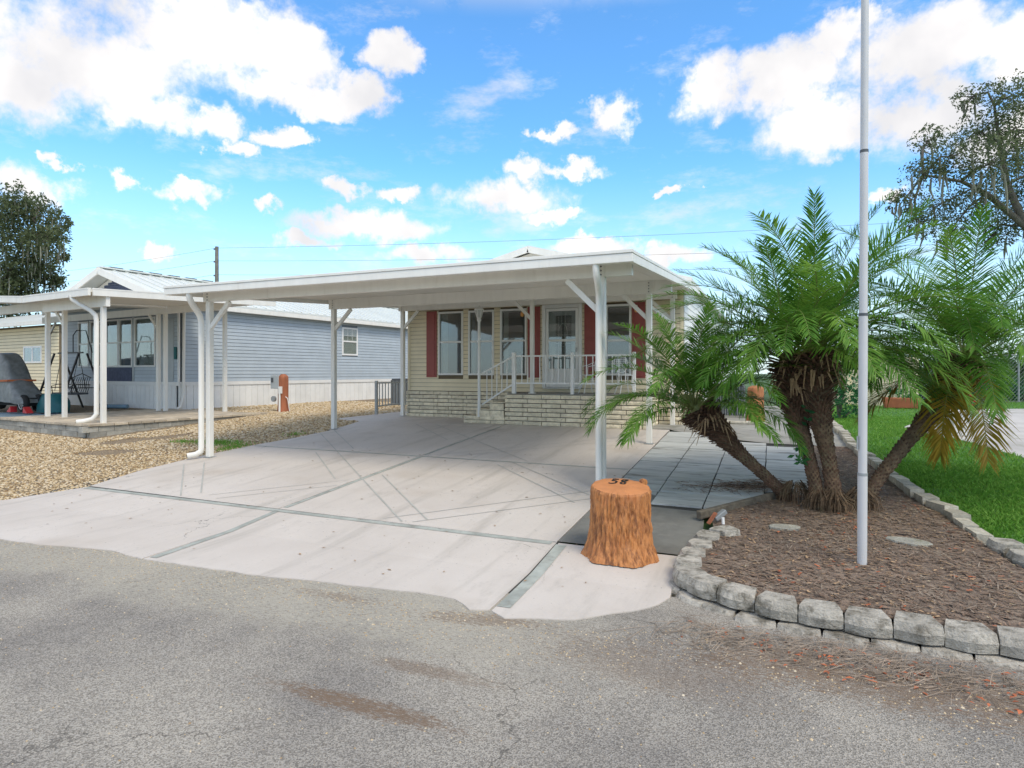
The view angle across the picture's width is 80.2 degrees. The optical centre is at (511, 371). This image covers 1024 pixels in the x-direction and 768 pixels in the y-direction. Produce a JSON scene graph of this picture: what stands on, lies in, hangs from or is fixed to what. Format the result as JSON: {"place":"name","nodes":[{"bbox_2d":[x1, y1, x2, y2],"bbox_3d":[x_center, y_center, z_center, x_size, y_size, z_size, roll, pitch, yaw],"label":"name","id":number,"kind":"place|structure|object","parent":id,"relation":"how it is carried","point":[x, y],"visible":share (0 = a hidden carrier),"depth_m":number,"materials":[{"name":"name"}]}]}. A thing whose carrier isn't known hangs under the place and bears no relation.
{"place":"outdoors","nodes":[
{"label":"outdoors","id":0,"kind":"place"},
{"bbox_2d":[0,313,61,393],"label":"yellow house","id":1,"kind":"structure","parent":0,"point":[26,343],"depth_m":35.17,"materials":[{"name":"yellow plastic"}]},
{"bbox_2d":[23,346,41,362],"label":"window","id":2,"kind":"structure","parent":1,"relation":"in","point":[31,354],"depth_m":35.22,"materials":[{"name":"clear glass"}]},
{"bbox_2d":[0,398,406,499],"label":"gravel ground","id":3,"kind":"structure","parent":0,"point":[79,409],"depth_m":13.31,"materials":[{"name":"beige gravel"}]},
{"bbox_2d":[0,353,41,411],"bbox_3d":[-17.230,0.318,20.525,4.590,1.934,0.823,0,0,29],"label":"covered vehicle","id":4,"kind":"object","parent":3,"relation":"on","point":[19,389],"visible":0.81,"depth_m":19.73,"materials":[{"name":"fabric"}]},
{"bbox_2d":[0,179,74,327],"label":"oak tree","id":5,"kind":"object","parent":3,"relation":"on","point":[24,269],"visible":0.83,"depth_m":44.24,"materials":[{"name":"green plant"}]},
{"bbox_2d":[32,330,108,409],"bbox_3d":[-14.912,-0.051,20.558,1.713,2.677,1.551,0,0,29],"label":"porch swing","id":6,"kind":"object","parent":3,"relation":"on","point":[77,393],"visible":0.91,"depth_m":20.44,"materials":[{"name":"black metal"}]},
{"bbox_2d":[99,404,128,408],"bbox_3d":[-13.867,1.180,20.953,1.634,0.140,0.338,0,0,23],"label":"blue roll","id":7,"kind":"object","parent":3,"relation":"on","point":[126,406],"visible":0.55,"depth_m":20.73,"materials":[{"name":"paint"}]},
{"bbox_2d":[0,408,269,437],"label":"block patio","id":8,"kind":"structure","parent":3,"relation":"on","point":[123,422],"depth_m":15.55,"materials":[{"name":"grey concrete"}]},
{"bbox_2d":[0,412,70,416],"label":"blue slab","id":9,"kind":"structure","parent":8,"relation":"on","point":[8,414],"depth_m":19.11,"materials":[{"name":"paint"}]},
{"bbox_2d":[7,406,16,411],"bbox_3d":[-16.088,1.195,19.567,0.280,0.190,0.180,0,0,29],"label":"wheel chock","id":10,"kind":"object","parent":9,"relation":"on","point":[12,409],"visible":1,"depth_m":19.49,"materials":[{"name":"red plastic"}]},
{"bbox_2d":[23,407,32,412],"bbox_3d":[-15.137,1.195,19.033,0.280,0.190,0.180,0,0,29],"label":"wheel chock","id":11,"kind":"object","parent":9,"relation":"on","point":[27,410],"visible":1,"depth_m":19.01,"materials":[{"name":"red plastic"}]},
{"bbox_2d":[36,394,70,412],"bbox_3d":[-14.772,1.000,19.616,1.138,0.580,0.812,0,0,29],"label":"teal bag","id":12,"kind":"object","parent":9,"relation":"on","point":[56,403],"visible":0.61,"depth_m":19.29,"materials":[{"name":"plastic"}]},
{"bbox_2d":[0,288,275,423],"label":"neighbour carport","id":13,"kind":"object","parent":8,"relation":"on","point":[148,304],"visible":0.83,"depth_m":16.41,"materials":[{"name":"white metal"}]},
{"bbox_2d":[170,431,308,451],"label":"weed grass","id":14,"kind":"structure","parent":3,"relation":"on","point":[224,442],"depth_m":12.75,"materials":[{"name":"green plant"}]},
{"bbox_2d":[271,374,289,411],"bbox_3d":[-7.237,0.662,19.152,0.652,1.185,0.410,0,0,23],"label":"meter post","id":15,"kind":"object","parent":3,"relation":"on","point":[280,383],"visible":0.99,"depth_m":19.03,"materials":[{"name":"brown wood"}]},
{"bbox_2d":[390,378,407,405],"bbox_3d":[-3.955,0.748,23.017,0.950,0.995,0.950,0,0,23],"label":"air conditioner","id":16,"kind":"object","parent":3,"relation":"on","point":[397,380],"visible":0.23,"depth_m":22.71,"materials":[{"name":"grey metal"}]},
{"bbox_2d":[213,246,218,281],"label":"utility pole","id":17,"kind":"object","parent":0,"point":[216,261],"visible":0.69,"depth_m":54.89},
{"bbox_2d":[70,248,213,270],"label":"power line","id":18,"kind":"object","parent":17,"relation":"attached to","point":[149,259],"visible":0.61,"depth_m":59.56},
{"bbox_2d":[248,216,1004,247],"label":"power line","id":19,"kind":"object","parent":17,"relation":"attached to","point":[551,239],"visible":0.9,"depth_m":48.61,"materials":[{"name":"black rubber"}]},
{"bbox_2d":[333,241,1007,260],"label":"power line","id":20,"kind":"object","parent":17,"relation":"attached to","point":[659,254],"visible":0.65,"depth_m":49.59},
{"bbox_2d":[683,258,1007,269],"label":"power line","id":21,"kind":"object","parent":17,"relation":"attached to","point":[847,264],"visible":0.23,"depth_m":45.40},
{"bbox_2d":[41,266,407,408],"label":"blue house","id":22,"kind":"structure","parent":0,"point":[292,340],"depth_m":22.88,"materials":[{"name":"plastic"}]},
{"bbox_2d":[78,321,88,366],"bbox_3d":[-16.095,-1.025,22.935,0.750,1.710,0.148,0,0,29],"label":"window","id":23,"kind":"structure","parent":22,"relation":"in","point":[79,323],"depth_m":23.06,"materials":[{"name":"clear glass"}]},
{"bbox_2d":[90,321,99,366],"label":"window","id":24,"kind":"structure","parent":22,"relation":"in","point":[91,322],"depth_m":22.64,"materials":[{"name":"clear glass"}]},
{"bbox_2d":[107,319,117,366],"bbox_3d":[-14.421,-1.025,21.996,0.890,1.710,0.148,0,0,29],"label":"window","id":25,"kind":"structure","parent":22,"relation":"in","point":[109,321],"depth_m":22.06,"materials":[{"name":"clear glass"}]},
{"bbox_2d":[118,318,131,366],"bbox_3d":[-13.632,-1.025,21.553,0.840,1.710,0.148,0,0,29],"label":"window","id":26,"kind":"structure","parent":22,"relation":"in","point":[120,342],"depth_m":21.69,"materials":[{"name":"clear glass"}]},
{"bbox_2d":[134,316,155,366],"bbox_3d":[-12.607,-1.025,20.979,1.250,1.710,0.148,0,0,29],"label":"window","id":27,"kind":"structure","parent":22,"relation":"in","point":[147,330],"depth_m":21.08,"materials":[{"name":"clear glass"}]},
{"bbox_2d":[161,318,173,381],"bbox_3d":[-11.480,-0.675,20.278,0.700,2.190,0.030,0,0,29],"label":"door","id":28,"kind":"structure","parent":22,"relation":"in","point":[170,321],"depth_m":20.17,"materials":[{"name":"grey plastic"}]},
{"bbox_2d":[342,327,357,355],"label":"window","id":29,"kind":"structure","parent":22,"relation":"in","point":[349,336],"depth_m":26.78,"materials":[{"name":"clear glass"}]},
{"bbox_2d":[0,411,676,620],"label":"driveway","id":30,"kind":"structure","parent":0,"point":[474,553],"depth_m":7.38,"materials":[{"name":"grey concrete"}]},
{"bbox_2d":[65,446,622,582],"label":"leaf specks","id":31,"kind":"object","parent":30,"relation":"on","point":[384,535],"visible":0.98,"depth_m":7.31,"materials":[{"name":"brown plant"}]},
{"bbox_2d":[375,381,407,413],"bbox_3d":[-3.481,0.750,18.843,0.070,0.980,2.470,0,0,23],"label":"walkway railing","id":32,"kind":"object","parent":30,"relation":"on","point":[376,396],"visible":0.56,"depth_m":18.14,"materials":[{"name":"grey metal"}]},
{"bbox_2d":[163,249,700,480],"bbox_3d":[-0.839,-0.224,12.782,8.422,3.616,7.762,0,0,23],"label":"carport","id":33,"kind":"object","parent":30,"relation":"on","point":[602,278],"visible":0.96,"depth_m":10.82,"materials":[{"name":"white metal"}]},
{"bbox_2d":[464,392,657,429],"bbox_3d":[1.151,0.899,14.708,4.493,0.762,1.434,0,0,23],"label":"porch","id":34,"kind":"object","parent":30,"relation":"on","point":[564,409],"visible":0.68,"depth_m":14.08,"materials":[{"name":"beige brick"}]},
{"bbox_2d":[474,305,483,416],"bbox_3d":[-0.801,-0.275,14.813,0.240,2.730,0.240,0,0,23],"label":"lamp post","id":35,"kind":"object","parent":34,"relation":"on","point":[479,310],"visible":1,"depth_m":14.78,"materials":[{"name":"white metal"}]},
{"bbox_2d":[482,352,635,404],"bbox_3d":[0.988,0.178,14.111,3.761,1.275,0.080,0,0,23],"label":"porch railing","id":36,"kind":"object","parent":34,"relation":"on","point":[514,382],"visible":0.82,"depth_m":14.14,"materials":[{"name":"white metal"}]},
{"bbox_2d":[578,362,594,392],"bbox_3d":[1.863,0.046,14.618,0.530,0.951,0.559,0,0,-15],"label":"patio chair","id":37,"kind":"object","parent":34,"relation":"on","point":[585,377],"visible":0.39,"depth_m":14.69,"materials":[{"name":"white metal"}]},
{"bbox_2d":[613,356,631,393],"bbox_3d":[2.644,0.046,14.345,0.559,0.951,0.530,0,0,-11],"label":"patio chair","id":38,"kind":"object","parent":34,"relation":"on","point":[620,359],"visible":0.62,"depth_m":14.51,"materials":[{"name":"white metal"}]},
{"bbox_2d":[581,478,658,567],"bbox_3d":[1.038,1.393,5.798,0.759,0.705,0.704,0,0,23],"label":"number stump","id":39,"kind":"object","parent":30,"relation":"on","point":[620,530],"visible":1,"depth_m":5.56,"materials":[{"name":"orange paint"}]},
{"bbox_2d":[0,540,1023,767],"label":"road","id":40,"kind":"structure","parent":0,"point":[73,730],"depth_m":3.44,"materials":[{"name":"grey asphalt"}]},
{"bbox_2d":[603,610,1023,718],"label":"dry twigs","id":41,"kind":"object","parent":40,"relation":"on","point":[937,672],"visible":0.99,"depth_m":3.72,"materials":[{"name":"brown plant"}]},
{"bbox_2d":[681,621,1023,713],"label":"red leaves","id":42,"kind":"object","parent":40,"relation":"on","point":[988,704],"visible":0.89,"depth_m":3.56,"materials":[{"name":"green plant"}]},
{"bbox_2d":[0,0,1023,373],"label":"sky","id":43,"kind":"structure","parent":0,"point":[161,128],"materials":[{"name":"blue"}]},
{"bbox_2d":[406,246,733,424],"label":"house","id":44,"kind":"structure","parent":0,"point":[443,363],"depth_m":16.34,"materials":[{"name":"beige plastic"}]},
{"bbox_2d":[438,311,463,374],"bbox_3d":[-1.671,-0.785,16.821,0.780,1.750,0.148,0,0,23],"label":"window","id":45,"kind":"structure","parent":44,"relation":"in","point":[444,341],"depth_m":16.94,"materials":[{"name":"clear glass"}]},
{"bbox_2d":[468,310,493,374],"bbox_3d":[-0.811,-0.785,16.453,0.770,1.750,0.148,0,0,23],"label":"window","id":46,"kind":"structure","parent":44,"relation":"in","point":[473,341],"depth_m":16.53,"materials":[{"name":"clear glass"}]},
{"bbox_2d":[500,308,526,374],"bbox_3d":[0.057,-0.785,16.081,0.760,1.750,0.148,0,0,23],"label":"window","id":47,"kind":"structure","parent":44,"relation":"in","point":[506,340],"depth_m":16.15,"materials":[{"name":"clear glass"}]},
{"bbox_2d":[542,303,581,388],"bbox_3d":[1.281,-0.645,15.508,1.060,2.150,0.182,0,0,23],"label":"door","id":48,"kind":"structure","parent":44,"relation":"in","point":[561,323],"depth_m":15.53,"materials":[{"name":"white glass"}]},
{"bbox_2d":[606,304,631,374],"bbox_3d":[2.618,-0.785,14.947,0.640,1.750,0.080,0,0,23],"label":"window","id":49,"kind":"structure","parent":44,"relation":"in","point":[610,305],"depth_m":14.94,"materials":[{"name":"clear glass"}]},
{"bbox_2d":[563,374,1023,633],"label":"ground","id":50,"kind":"structure","parent":0,"point":[706,526],"depth_m":25.17,"materials":[{"name":"grey concrete"}]},
{"bbox_2d":[559,496,703,554],"bbox_3d":[1.487,1.655,6.848,1.340,0.129,2.040,0,0,23],"label":"concrete pad","id":51,"kind":"object","parent":50,"relation":"on","point":[674,531],"visible":0.43,"depth_m":6.49,"materials":[{"name":"grey concrete"}]},
{"bbox_2d":[580,288,841,501],"bbox_3d":[2.347,0.298,7.742,3.170,2.671,3.172,0,0,-26],"label":"palm tree","id":52,"kind":"object","parent":50,"relation":"on","point":[707,418],"visible":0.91,"depth_m":7.48,"materials":[{"name":"green plant"}]},
{"bbox_2d":[622,432,807,510],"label":"paver terrace","id":53,"kind":"structure","parent":50,"relation":"on","point":[665,462],"depth_m":9.14,"materials":[{"name":"grey concrete"}]},
{"bbox_2d":[674,478,807,494],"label":"swept needles","id":54,"kind":"object","parent":53,"relation":"on","point":[760,486],"visible":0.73,"depth_m":8.15,"materials":[{"name":"brown plant"}]},
{"bbox_2d":[696,488,793,518],"bbox_3d":[2.793,1.545,7.191,1.756,0.159,0.070,0,0,-33],"label":"timber edging","id":55,"kind":"object","parent":50,"relation":"on","point":[709,511],"visible":0.66,"depth_m":7.04,"materials":[{"name":"grey wood"}]},
{"bbox_2d":[653,406,845,446],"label":"walkway","id":56,"kind":"structure","parent":50,"relation":"on","point":[744,432],"depth_m":12.78,"materials":[{"name":"grey concrete"}]},
{"bbox_2d":[715,384,744,417],"bbox_3d":[5.992,0.787,16.907,0.950,0.915,0.950,0,0,23],"label":"air conditioner","id":57,"kind":"object","parent":56,"relation":"on","point":[732,415],"visible":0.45,"depth_m":16.45,"materials":[{"name":"grey metal"}]},
{"bbox_2d":[727,420,767,424],"bbox_3d":[5.496,1.208,14.426,1.081,0.105,0.248,0,0,23],"label":"edging log","id":58,"kind":"object","parent":56,"relation":"on","point":[740,422],"visible":0.48,"depth_m":14.36,"materials":[{"name":"wood"}]},
{"bbox_2d":[746,385,764,420],"bbox_3d":[5.914,0.792,14.766,0.464,0.925,0.466,0,0,23],"label":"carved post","id":59,"kind":"object","parent":56,"relation":"on","point":[759,392],"visible":0.3,"depth_m":14.62,"materials":[{"name":"orange wood"}]},
{"bbox_2d":[669,525,1023,669],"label":"garden wall","id":60,"kind":"structure","parent":50,"relation":"on","point":[691,582],"depth_m":4.12,"materials":[{"name":"grey stone"}]},
{"bbox_2d":[698,446,1023,632],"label":"mulch bed","id":61,"kind":"object","parent":50,"relation":"on","point":[926,565],"visible":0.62,"depth_m":5.17,"materials":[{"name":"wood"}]},
{"bbox_2d":[707,509,726,523],"bbox_3d":[2.167,1.523,6.361,0.228,0.142,0.149,0,0,-15],"label":"garden light","id":62,"kind":"object","parent":61,"relation":"on","point":[719,515],"visible":1,"depth_m":6.38,"materials":[{"name":"grey metal"}]},
{"bbox_2d":[769,524,800,530],"bbox_3d":[2.758,1.587,6.157,0.297,0.055,0.192,0,0,23],"label":"stepping stone","id":63,"kind":"object","parent":61,"relation":"on","point":[781,527],"visible":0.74,"depth_m":6.13,"materials":[{"name":"grey stone"}]},
{"bbox_2d":[621,202,978,508],"bbox_3d":[3.464,-0.212,7.540,3.721,3.645,3.672,0,0,-42],"label":"palm tree","id":64,"kind":"object","parent":61,"relation":"on","point":[783,378],"visible":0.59,"depth_m":7.05,"materials":[{"name":"green plant"}]},
{"bbox_2d":[787,446,810,465],"bbox_3d":[3.412,0.989,7.167,0.199,0.232,0.251,0,0,-36],"label":"fern","id":65,"kind":"object","parent":64,"relation":"on","point":[799,460],"visible":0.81,"depth_m":7.16,"materials":[{"name":"green plant"}]},
{"bbox_2d":[776,480,883,514],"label":"palm roots","id":66,"kind":"object","parent":61,"relation":"on","point":[826,499],"visible":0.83,"depth_m":6.85,"materials":[{"name":"brown plant"}]},
{"bbox_2d":[648,186,1023,510],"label":"palm tree","id":67,"kind":"object","parent":61,"relation":"on","point":[817,382],"visible":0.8,"depth_m":6.80,"materials":[{"name":"green plant"}]},
{"bbox_2d":[801,405,815,425],"bbox_3d":[3.479,0.515,7.181,0.138,0.264,0.151,0,0,-11],"label":"fern","id":68,"kind":"object","parent":67,"relation":"on","point":[805,418],"visible":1,"depth_m":7.18,"materials":[{"name":"green plant"}]},
{"bbox_2d":[857,0,868,564],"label":"flagpole","id":69,"kind":"object","parent":61,"relation":"on","point":[862,485],"visible":0.95,"depth_m":5.08,"materials":[{"name":"grey metal"}]},
{"bbox_2d":[705,447,1023,625],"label":"fallen leaves","id":70,"kind":"object","parent":61,"relation":"on","point":[799,573],"visible":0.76,"depth_m":5.05,"materials":[{"name":"red plant"}]},
{"bbox_2d":[710,449,1023,623],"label":"pale pebbles","id":71,"kind":"object","parent":61,"relation":"on","point":[848,521],"visible":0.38,"depth_m":6.68,"materials":[{"name":"grey stone"}]},
{"bbox_2d":[886,536,932,547],"bbox_3d":[3.702,1.597,5.675,0.365,0.055,0.225,0,0,53],"label":"stepping stone","id":72,"kind":"object","parent":61,"relation":"on","point":[908,541],"visible":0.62,"depth_m":5.63,"materials":[{"name":"grey stone"}]},
{"bbox_2d":[819,201,1023,509],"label":"palm tree","id":73,"kind":"object","parent":61,"relation":"on","point":[924,421],"visible":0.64,"depth_m":7.16,"materials":[{"name":"green plant"}]},
{"bbox_2d":[986,537,1023,568],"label":"edging block row","id":74,"kind":"object","parent":61,"relation":"on","point":[1012,550],"visible":0.79,"depth_m":5.32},
{"bbox_2d":[832,421,993,544],"bbox_3d":[6.248,1.402,11.045,0.487,0.545,11.171,0,0,20],"label":"lawn edging","id":75,"kind":"object","parent":50,"relation":"on","point":[957,516],"visible":0.56,"depth_m":7.14,"materials":[{"name":"stone"}]},
{"bbox_2d":[832,345,1023,394],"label":"thicket","id":76,"kind":"object","parent":50,"relation":"on","point":[1016,368],"visible":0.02,"depth_m":34.50,"materials":[{"name":"green plant"}]},
{"bbox_2d":[883,68,1023,260],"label":"oak tree","id":77,"kind":"object","parent":50,"relation":"on","point":[1014,213],"visible":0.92,"depth_m":25.40,"materials":[{"name":"green plant"}]},
{"bbox_2d":[831,402,1023,543],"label":"lawn","id":78,"kind":"structure","parent":0,"point":[1012,535],"depth_m":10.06,"materials":[{"name":"plant"}]},
{"bbox_2d":[832,358,870,418],"bbox_3d":[8.781,0.412,16.153,1.248,2.158,1.009,0,0,41],"label":"shrub","id":79,"kind":"object","parent":78,"relation":"on","point":[841,394],"visible":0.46,"depth_m":16.02,"materials":[{"name":"green plant"}]},
{"bbox_2d":[832,357,918,405],"bbox_3d":[12.736,0.330,23.049,0.145,1.860,4.569,0,0,-44],"label":"panel fence","id":80,"kind":"object","parent":78,"relation":"on","point":[855,376],"visible":0.06,"depth_m":22.33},
{"bbox_2d":[882,387,918,408],"bbox_3d":[13.260,0.867,20.730,1.079,0.746,0.633,0,0,23],"label":"terracotta planter","id":81,"kind":"object","parent":78,"relation":"on","point":[898,402],"visible":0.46,"depth_m":20.64,"materials":[{"name":"orange ceramic"}]},
{"bbox_2d":[897,354,1023,401],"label":"chain link fence","id":82,"kind":"object","parent":78,"relation":"on","point":[1018,381],"visible":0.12,"depth_m":25.28,"materials":[{"name":"grey metal"}]},
{"bbox_2d":[919,377,1023,400],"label":"tall weeds","id":83,"kind":"object","parent":78,"relation":"on","point":[1009,398],"visible":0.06,"depth_m":27.77,"materials":[{"name":"green plant"}]},
{"bbox_2d":[905,409,1023,457],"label":"garden path","id":84,"kind":"structure","parent":0,"point":[1017,419],"depth_m":12.29,"materials":[{"name":"grey concrete"}]},
{"bbox_2d":[937,395,993,435],"bbox_3d":[8.886,0.827,11.984,1.048,0.835,0.759,0,0,3],"label":"white planter","id":85,"kind":"object","parent":84,"relation":"on","point":[953,424],"visible":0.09,"depth_m":11.72,"materials":[{"name":"white ceramic"}]}
]}

